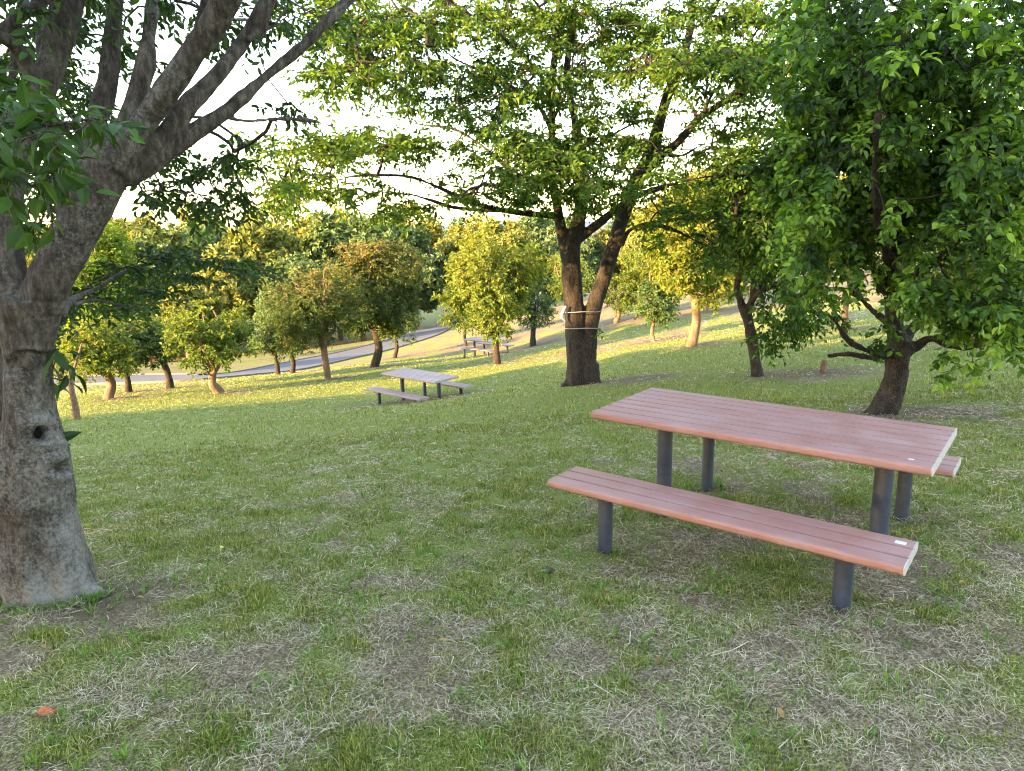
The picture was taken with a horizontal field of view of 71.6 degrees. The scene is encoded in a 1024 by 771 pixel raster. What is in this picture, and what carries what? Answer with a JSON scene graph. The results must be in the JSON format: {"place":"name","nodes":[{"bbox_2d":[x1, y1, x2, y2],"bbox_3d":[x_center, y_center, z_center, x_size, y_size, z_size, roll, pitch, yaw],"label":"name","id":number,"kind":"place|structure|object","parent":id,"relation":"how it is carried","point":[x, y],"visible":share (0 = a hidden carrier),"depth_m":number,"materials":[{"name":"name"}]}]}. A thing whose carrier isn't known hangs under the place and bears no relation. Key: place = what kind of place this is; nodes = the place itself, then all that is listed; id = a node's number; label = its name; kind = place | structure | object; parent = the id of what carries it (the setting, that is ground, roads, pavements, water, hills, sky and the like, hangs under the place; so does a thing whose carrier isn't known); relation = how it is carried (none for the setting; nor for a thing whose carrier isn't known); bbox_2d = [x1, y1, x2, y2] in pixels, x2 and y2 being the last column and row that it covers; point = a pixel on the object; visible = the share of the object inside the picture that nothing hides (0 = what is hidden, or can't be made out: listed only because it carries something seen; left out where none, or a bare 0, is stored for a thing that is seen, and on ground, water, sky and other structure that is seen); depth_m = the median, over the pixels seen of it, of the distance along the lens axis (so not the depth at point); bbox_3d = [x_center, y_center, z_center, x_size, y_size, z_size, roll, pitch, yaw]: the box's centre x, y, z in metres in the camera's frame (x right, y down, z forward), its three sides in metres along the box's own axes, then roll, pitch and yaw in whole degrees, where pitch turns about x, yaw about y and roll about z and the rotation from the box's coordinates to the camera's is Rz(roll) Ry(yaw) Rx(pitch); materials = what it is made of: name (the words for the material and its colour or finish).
{"place":"outdoors","nodes":[
{"label":"outdoors","id":0,"kind":"place"},
{"bbox_2d":[54,317,459,383],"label":"road","id":1,"kind":"structure","parent":0,"point":[367,349],"depth_m":40.56,"materials":[{"name":"grey asphalt"}]},
{"bbox_2d":[0,228,1023,770],"bbox_3d":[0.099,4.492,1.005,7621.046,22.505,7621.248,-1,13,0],"label":"ground","id":2,"kind":"structure","parent":0,"point":[444,344],"depth_m":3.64,"materials":[{"name":"green plant"}]},
{"bbox_2d":[25,254,52,365],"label":"forest tree","id":3,"kind":"object","parent":2,"relation":"on","point":[29,261],"depth_m":65.11,"materials":[{"name":"green plant"}]},
{"bbox_2d":[31,706,56,719],"bbox_3d":[-1.639,1.148,2.482,0.077,0.032,0.041,-13,17,-43],"label":"fallen leaf","id":4,"kind":"object","parent":2,"relation":"on","point":[45,710],"visible":1,"depth_m":2.49,"materials":[{"name":"orange plant"}]},
{"bbox_2d":[53,324,80,381],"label":"orchard tree","id":5,"kind":"object","parent":2,"relation":"on","point":[59,334],"visible":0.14,"depth_m":33.30,"materials":[{"name":"green plant"}]},
{"bbox_2d":[61,282,87,338],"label":"forest tree","id":6,"kind":"object","parent":2,"relation":"on","point":[74,320],"visible":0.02,"depth_m":54.70,"materials":[{"name":"green plant"}]},
{"bbox_2d":[53,343,102,419],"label":"sapling","id":7,"kind":"object","parent":2,"relation":"on","point":[75,409],"visible":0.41,"depth_m":15.13,"materials":[{"name":"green plant"}]},
{"bbox_2d":[55,314,145,399],"bbox_3d":[-11.378,-0.728,19.802,2.329,2.684,1.881,-13,17,-42],"label":"orchard tree","id":8,"kind":"object","parent":2,"relation":"on","point":[102,351],"visible":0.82,"depth_m":19.45,"materials":[{"name":"green plant"}]},
{"bbox_2d":[72,218,162,329],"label":"poplar tree","id":9,"kind":"object","parent":2,"relation":"on","point":[104,250],"visible":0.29,"depth_m":40.42,"materials":[{"name":"green plant"}]},
{"bbox_2d":[79,319,162,391],"bbox_3d":[-12.308,-0.926,22.314,2.496,2.596,2.287,-1,13,0],"label":"orchard tree","id":10,"kind":"object","parent":2,"relation":"on","point":[140,349],"visible":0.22,"depth_m":22.20,"materials":[{"name":"green plant"}]},
{"bbox_2d":[109,217,155,246],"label":"forest tree","id":11,"kind":"object","parent":2,"relation":"on","point":[133,233],"visible":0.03,"depth_m":77.47,"materials":[{"name":"green plant"}]},
{"bbox_2d":[117,211,164,242],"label":"forest tree","id":12,"kind":"object","parent":2,"relation":"on","point":[137,222],"visible":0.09,"depth_m":92.85,"materials":[{"name":"green plant"}]},
{"bbox_2d":[125,283,170,363],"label":"forest tree","id":13,"kind":"object","parent":2,"relation":"on","point":[151,318],"visible":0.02,"depth_m":57.25,"materials":[{"name":"green plant"}]},
{"bbox_2d":[125,259,173,363],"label":"forest tree","id":14,"kind":"object","parent":2,"relation":"on","point":[155,284],"visible":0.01,"depth_m":62.23,"materials":[{"name":"green plant"}]},
{"bbox_2d":[117,307,192,387],"bbox_3d":[-11.492,-1.201,23.377,2.994,2.908,2.454,-1,13,0],"label":"orchard tree","id":15,"kind":"object","parent":2,"relation":"on","point":[169,382],"visible":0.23,"depth_m":22.90,"materials":[{"name":"green plant"}]},
{"bbox_2d":[138,240,189,324],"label":"forest tree","id":16,"kind":"object","parent":2,"relation":"on","point":[168,241],"visible":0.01,"depth_m":69.28,"materials":[{"name":"green plant"}]},
{"bbox_2d":[113,221,225,357],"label":"forest tree","id":17,"kind":"object","parent":2,"relation":"on","point":[171,235],"visible":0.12,"depth_m":69.51,"materials":[{"name":"green plant"}]},
{"bbox_2d":[0,0,373,611],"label":"zelkova tree","id":18,"kind":"object","parent":2,"relation":"on","point":[46,556],"visible":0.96,"depth_m":3.32,"materials":[{"name":"grey plant"}]},
{"bbox_2d":[154,283,222,332],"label":"forest tree","id":19,"kind":"object","parent":2,"relation":"on","point":[199,293],"visible":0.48,"depth_m":55.15,"materials":[{"name":"green plant"}]},
{"bbox_2d":[164,200,231,244],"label":"forest tree","id":20,"kind":"object","parent":2,"relation":"on","point":[185,220],"visible":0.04,"depth_m":92.72,"materials":[{"name":"green plant"}]},
{"bbox_2d":[173,227,235,277],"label":"forest tree","id":21,"kind":"object","parent":2,"relation":"on","point":[188,231],"visible":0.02,"depth_m":77.75,"materials":[{"name":"green plant"}]},
{"bbox_2d":[153,290,258,393],"bbox_3d":[-8.800,-1.113,20.460,2.826,3.135,3.195,-5,13,-17],"label":"orchard tree","id":22,"kind":"object","parent":2,"relation":"on","point":[219,339],"visible":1,"depth_m":20.06,"materials":[{"name":"green plant"}]},
{"bbox_2d":[184,251,257,355],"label":"forest tree","id":23,"kind":"object","parent":2,"relation":"on","point":[231,293],"visible":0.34,"depth_m":61.00,"materials":[{"name":"green plant"}]},
{"bbox_2d":[54,322,441,376],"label":"kerb","id":24,"kind":"structure","parent":2,"relation":"on","point":[204,373],"depth_m":38.62,"materials":[{"name":"concrete"}]},
{"bbox_2d":[200,218,303,353],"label":"forest tree","id":25,"kind":"object","parent":2,"relation":"on","point":[267,243],"visible":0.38,"depth_m":66.82,"materials":[{"name":"green plant"}]},
{"bbox_2d":[57,319,474,385],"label":"kerb","id":26,"kind":"structure","parent":2,"relation":"on","point":[179,380],"depth_m":32.53,"materials":[{"name":"concrete"}]},
{"bbox_2d":[251,285,287,331],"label":"forest tree","id":27,"kind":"object","parent":2,"relation":"on","point":[259,310],"visible":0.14,"depth_m":54.12,"materials":[{"name":"green plant"}]},
{"bbox_2d":[243,306,303,374],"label":"orchard tree","id":28,"kind":"object","parent":2,"relation":"on","point":[264,342],"visible":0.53,"depth_m":28.32,"materials":[{"name":"green plant"}]},
{"bbox_2d":[238,196,311,321],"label":"forest tree","id":29,"kind":"object","parent":2,"relation":"on","point":[279,224],"visible":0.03,"depth_m":78.44,"materials":[{"name":"green plant"}]},
{"bbox_2d":[254,251,313,341],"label":"forest tree","id":30,"kind":"object","parent":2,"relation":"on","point":[283,262],"visible":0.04,"depth_m":60.91,"materials":[{"name":"green plant"}]},
{"bbox_2d":[256,299,312,372],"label":"orchard tree","id":31,"kind":"object","parent":2,"relation":"on","point":[293,368],"visible":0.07,"depth_m":29.28,"materials":[{"name":"green plant"}]},
{"bbox_2d":[256,263,372,378],"bbox_3d":[-6.551,-2.080,23.764,3.569,4.131,3.415,-1,13,0],"label":"crape myrtle","id":32,"kind":"object","parent":2,"relation":"on","point":[306,316],"visible":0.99,"depth_m":23.05,"materials":[{"name":"green plant"}]},
{"bbox_2d":[284,259,346,341],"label":"forest tree","id":33,"kind":"object","parent":2,"relation":"on","point":[301,263],"visible":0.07,"depth_m":54.91,"materials":[{"name":"green plant"}]},
{"bbox_2d":[283,206,362,340],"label":"forest tree","id":34,"kind":"object","parent":2,"relation":"on","point":[307,220],"visible":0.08,"depth_m":78.42,"materials":[{"name":"green plant"}]},
{"bbox_2d":[294,207,423,340],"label":"forest tree","id":35,"kind":"object","parent":2,"relation":"on","point":[322,243],"visible":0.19,"depth_m":68.17,"materials":[{"name":"green plant"}]},
{"bbox_2d":[322,233,426,367],"bbox_3d":[-5.266,-3.089,26.963,3.620,5.296,3.720,4,14,22],"label":"crape myrtle","id":36,"kind":"object","parent":2,"relation":"on","point":[387,315],"visible":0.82,"depth_m":26.55,"materials":[{"name":"green plant"}]},
{"bbox_2d":[344,218,418,335],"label":"forest tree","id":37,"kind":"object","parent":2,"relation":"on","point":[378,225],"depth_m":78.38,"materials":[{"name":"green plant"}]},
{"bbox_2d":[365,257,412,336],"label":"forest tree","id":38,"kind":"object","parent":2,"relation":"on","point":[390,266],"depth_m":62.30,"materials":[{"name":"green plant"}]},
{"bbox_2d":[368,266,411,338],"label":"forest tree","id":39,"kind":"object","parent":2,"relation":"on","point":[394,268],"visible":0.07,"depth_m":52.58,"materials":[{"name":"green plant"}]},
{"bbox_2d":[365,386,428,403],"bbox_3d":[-2.596,0.392,15.983,1.790,0.477,0.311,9,16,39],"label":"bench","id":40,"kind":"object","parent":2,"relation":"on","point":[379,391],"visible":0.81,"depth_m":15.90,"materials":[{"name":"grey wood"}]},
{"bbox_2d":[385,297,425,357],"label":"orchard tree","id":41,"kind":"object","parent":2,"relation":"on","point":[409,326],"visible":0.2,"depth_m":35.62,"materials":[{"name":"green plant"}]},
{"bbox_2d":[386,222,451,329],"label":"forest tree","id":42,"kind":"object","parent":2,"relation":"on","point":[434,268],"visible":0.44,"depth_m":69.72,"materials":[{"name":"green plant"}]},
{"bbox_2d":[380,368,458,400],"bbox_3d":[-2.140,0.147,16.483,1.800,0.827,0.799,9,16,39],"label":"picnic table","id":43,"kind":"object","parent":2,"relation":"on","point":[402,374],"visible":0.94,"depth_m":16.27,"materials":[{"name":"grey wood"}]},
{"bbox_2d":[401,202,446,326],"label":"forest tree","id":44,"kind":"object","parent":2,"relation":"on","point":[438,230],"visible":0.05,"depth_m":92.63,"materials":[{"name":"green plant"}]},
{"bbox_2d":[423,381,472,395],"bbox_3d":[-1.678,0.181,17.046,1.790,0.568,0.311,9,16,39],"label":"bench","id":45,"kind":"object","parent":2,"relation":"on","point":[461,386],"visible":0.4,"depth_m":16.64,"materials":[{"name":"grey wood"}]},
{"bbox_2d":[433,213,484,307],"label":"forest tree","id":46,"kind":"object","parent":2,"relation":"on","point":[448,247],"visible":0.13,"depth_m":78.49,"materials":[{"name":"green plant"}]},
{"bbox_2d":[449,284,476,345],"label":"orchard tree","id":47,"kind":"object","parent":2,"relation":"on","point":[464,335],"visible":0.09,"depth_m":36.81,"materials":[{"name":"green plant"}]},
{"bbox_2d":[439,216,501,246],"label":"forest tree","id":48,"kind":"object","parent":2,"relation":"on","point":[454,220],"depth_m":90.56,"materials":[{"name":"green plant"}]},
{"bbox_2d":[457,347,493,357],"bbox_3d":[-1.519,-1.272,29.911,1.790,0.569,0.311,7,15,33],"label":"bench","id":49,"kind":"object","parent":2,"relation":"on","point":[480,349],"visible":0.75,"depth_m":29.85,"materials":[{"name":"grey wood"}]},
{"bbox_2d":[463,337,507,355],"bbox_3d":[-1.124,-1.533,30.455,1.800,0.905,0.799,7,15,33],"label":"picnic table","id":50,"kind":"object","parent":2,"relation":"on","point":[474,339],"visible":0.55,"depth_m":30.44,"materials":[{"name":"grey wood"}]},
{"bbox_2d":[430,225,550,364],"bbox_3d":[-0.721,-2.966,24.051,4.155,4.861,4.151,-12,17,-41],"label":"orchard tree","id":51,"kind":"object","parent":2,"relation":"on","point":[486,289],"visible":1,"depth_m":23.21,"materials":[{"name":"green plant"}]},
{"bbox_2d":[477,342,513,354],"bbox_3d":[-0.722,-1.510,31.062,1.790,0.641,0.311,7,15,33],"label":"bench","id":52,"kind":"object","parent":2,"relation":"on","point":[487,343],"visible":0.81,"depth_m":31.09,"materials":[{"name":"grey wood"}]},
{"bbox_2d":[459,215,536,306],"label":"forest tree","id":53,"kind":"object","parent":2,"relation":"on","point":[495,229],"visible":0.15,"depth_m":68.24,"materials":[{"name":"green plant"}]},
{"bbox_2d":[477,229,542,281],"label":"forest tree","id":54,"kind":"object","parent":2,"relation":"on","point":[505,240],"visible":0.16,"depth_m":61.19,"materials":[{"name":"green plant"}]},
{"bbox_2d":[2,363,1018,770],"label":"leaf litter","id":55,"kind":"object","parent":2,"relation":"on","point":[524,619],"visible":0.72,"depth_m":3.24,"materials":[{"name":"brown plant"}]},
{"bbox_2d":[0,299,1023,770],"bbox_3d":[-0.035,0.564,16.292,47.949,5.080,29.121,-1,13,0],"label":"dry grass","id":56,"kind":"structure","parent":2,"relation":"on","point":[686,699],"depth_m":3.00,"materials":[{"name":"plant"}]},
{"bbox_2d":[510,207,554,299],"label":"forest tree","id":57,"kind":"object","parent":2,"relation":"on","point":[529,223],"visible":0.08,"depth_m":79.15,"materials":[{"name":"green plant"}]},
{"bbox_2d":[507,277,558,346],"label":"orchard tree","id":58,"kind":"object","parent":2,"relation":"on","point":[546,309],"visible":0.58,"depth_m":31.17,"materials":[{"name":"green plant"}]},
{"bbox_2d":[214,0,878,386],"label":"cherry tree","id":59,"kind":"object","parent":2,"relation":"on","point":[570,160],"visible":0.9,"depth_m":10.55,"materials":[{"name":"green plant"}]},
{"bbox_2d":[537,218,563,306],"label":"forest tree","id":60,"kind":"object","parent":2,"relation":"on","point":[555,305],"depth_m":94.97,"materials":[{"name":"green plant"}]},
{"bbox_2d":[105,414,1021,770],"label":"twig litter","id":61,"kind":"object","parent":2,"relation":"on","point":[513,650],"visible":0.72,"depth_m":2.64,"materials":[{"name":"wood"}]},
{"bbox_2d":[527,212,602,290],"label":"forest tree","id":62,"kind":"object","parent":2,"relation":"on","point":[551,242],"visible":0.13,"depth_m":66.82,"materials":[{"name":"green plant"}]},
{"bbox_2d":[543,252,594,318],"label":"orchard tree","id":63,"kind":"object","parent":2,"relation":"on","point":[557,276],"visible":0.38,"depth_m":40.88,"materials":[{"name":"green plant"}]},
{"bbox_2d":[554,242,600,296],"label":"forest tree","id":64,"kind":"object","parent":2,"relation":"on","point":[593,265],"visible":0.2,"depth_m":60.47,"materials":[{"name":"green plant"}]},
{"bbox_2d":[600,220,618,292],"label":"forest tree","id":65,"kind":"object","parent":2,"relation":"on","point":[606,226],"depth_m":80.30,"materials":[{"name":"green plant"}]},
{"bbox_2d":[592,218,635,292],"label":"forest tree","id":66,"kind":"object","parent":2,"relation":"on","point":[602,238],"visible":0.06,"depth_m":68.97,"materials":[{"name":"green plant"}]},
{"bbox_2d":[592,268,647,323],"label":"orchard tree","id":67,"kind":"object","parent":2,"relation":"on","point":[620,303],"visible":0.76,"depth_m":32.21,"materials":[{"name":"green plant"}]},
{"bbox_2d":[606,203,660,276],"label":"forest tree","id":68,"kind":"object","parent":2,"relation":"on","point":[631,232],"visible":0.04,"depth_m":61.55,"materials":[{"name":"green plant"}]},
{"bbox_2d":[617,230,664,277],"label":"forest tree","id":69,"kind":"object","parent":2,"relation":"on","point":[633,243],"visible":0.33,"depth_m":54.50,"materials":[{"name":"yellow plant"}]},
{"bbox_2d":[618,244,687,318],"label":"orchard tree","id":70,"kind":"object","parent":2,"relation":"on","point":[641,267],"visible":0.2,"depth_m":32.12,"materials":[{"name":"green plant"}]},
{"bbox_2d":[625,276,681,340],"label":"orchard tree","id":71,"kind":"object","parent":2,"relation":"on","point":[652,306],"visible":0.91,"depth_m":22.38,"materials":[{"name":"green plant"}]},
{"bbox_2d":[630,161,766,346],"bbox_3d":[4.948,-3.272,18.263,3.713,5.010,3.257,-1,13,0],"label":"orchard tree","id":72,"kind":"object","parent":2,"relation":"on","point":[675,271],"visible":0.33,"depth_m":17.89,"materials":[{"name":"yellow plant"}]},
{"bbox_2d":[698,256,750,311],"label":"orchard tree","id":73,"kind":"object","parent":2,"relation":"on","point":[706,309],"visible":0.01,"depth_m":30.63,"materials":[{"name":"green plant"}]},
{"bbox_2d":[547,466,918,612],"bbox_3d":[1.004,0.868,3.616,1.790,0.533,0.311,9,16,37],"label":"bench","id":74,"kind":"object","parent":2,"relation":"on","point":[847,548],"visible":0.87,"depth_m":3.39,"materials":[{"name":"red wood"}]},
{"bbox_2d":[680,123,861,376],"bbox_3d":[3.931,-2.147,11.066,2.809,4.381,2.702,-10,16,-35],"label":"broadleaf tree","id":75,"kind":"object","parent":2,"relation":"on","point":[797,325],"visible":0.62,"depth_m":10.72,"materials":[{"name":"green plant"}]},
{"bbox_2d":[591,387,956,569],"bbox_3d":[1.440,0.610,4.131,1.800,0.862,0.799,9,16,37],"label":"picnic table","id":76,"kind":"object","parent":2,"relation":"on","point":[886,448],"visible":0.9,"depth_m":3.84,"materials":[{"name":"red wood"}]},
{"bbox_2d":[819,359,827,372],"bbox_3d":[4.982,-0.266,11.354,0.129,0.303,0.123,-1,13,0],"label":"stump post","id":77,"kind":"object","parent":2,"relation":"on","point":[823,366],"visible":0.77,"depth_m":11.31,"materials":[{"name":"brown wood"}]},
{"bbox_2d":[701,438,960,520],"bbox_3d":[1.882,0.646,4.710,1.790,0.612,0.311,9,16,37],"label":"bench","id":78,"kind":"object","parent":2,"relation":"on","point":[948,466],"visible":0.29,"depth_m":4.29,"materials":[{"name":"grey metal"}]},
{"bbox_2d":[821,233,890,329],"bbox_3d":[9.156,-3.344,18.794,2.664,4.039,2.741,-12,17,-41],"label":"orchard tree","id":79,"kind":"object","parent":2,"relation":"on","point":[845,307],"visible":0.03,"depth_m":18.85,"materials":[{"name":"green plant"}]},
{"bbox_2d":[732,0,1023,415],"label":"broadleaf tree","id":80,"kind":"object","parent":2,"relation":"on","point":[863,111],"visible":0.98,"depth_m":6.17,"materials":[{"name":"green plant"}]},
{"bbox_2d":[910,229,1022,341],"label":"orchard tree","id":81,"kind":"object","parent":2,"relation":"on","point":[970,273],"visible":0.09,"depth_m":13.30,"materials":[{"name":"green plant"}]},
{"bbox_2d":[0,0,1023,229],"label":"sky","id":82,"kind":"structure","parent":0,"point":[237,79],"materials":[{"name":"white"}]},
{"bbox_2d":[414,222,611,230],"bbox_3d":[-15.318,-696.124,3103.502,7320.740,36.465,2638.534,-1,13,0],"label":"mountains","id":83,"kind":"structure","parent":0,"point":[586,224],"depth_m":3228.28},
{"bbox_2d":[540,566,554,573],"bbox_3d":[0.188,0.981,3.776,0.080,0.033,0.056,-1,13,0],"label":"stone","id":84,"kind":"object","parent":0,"point":[551,570],"visible":0.74,"depth_m":3.76,"materials":[{"name":"grey stone"}]}
]}

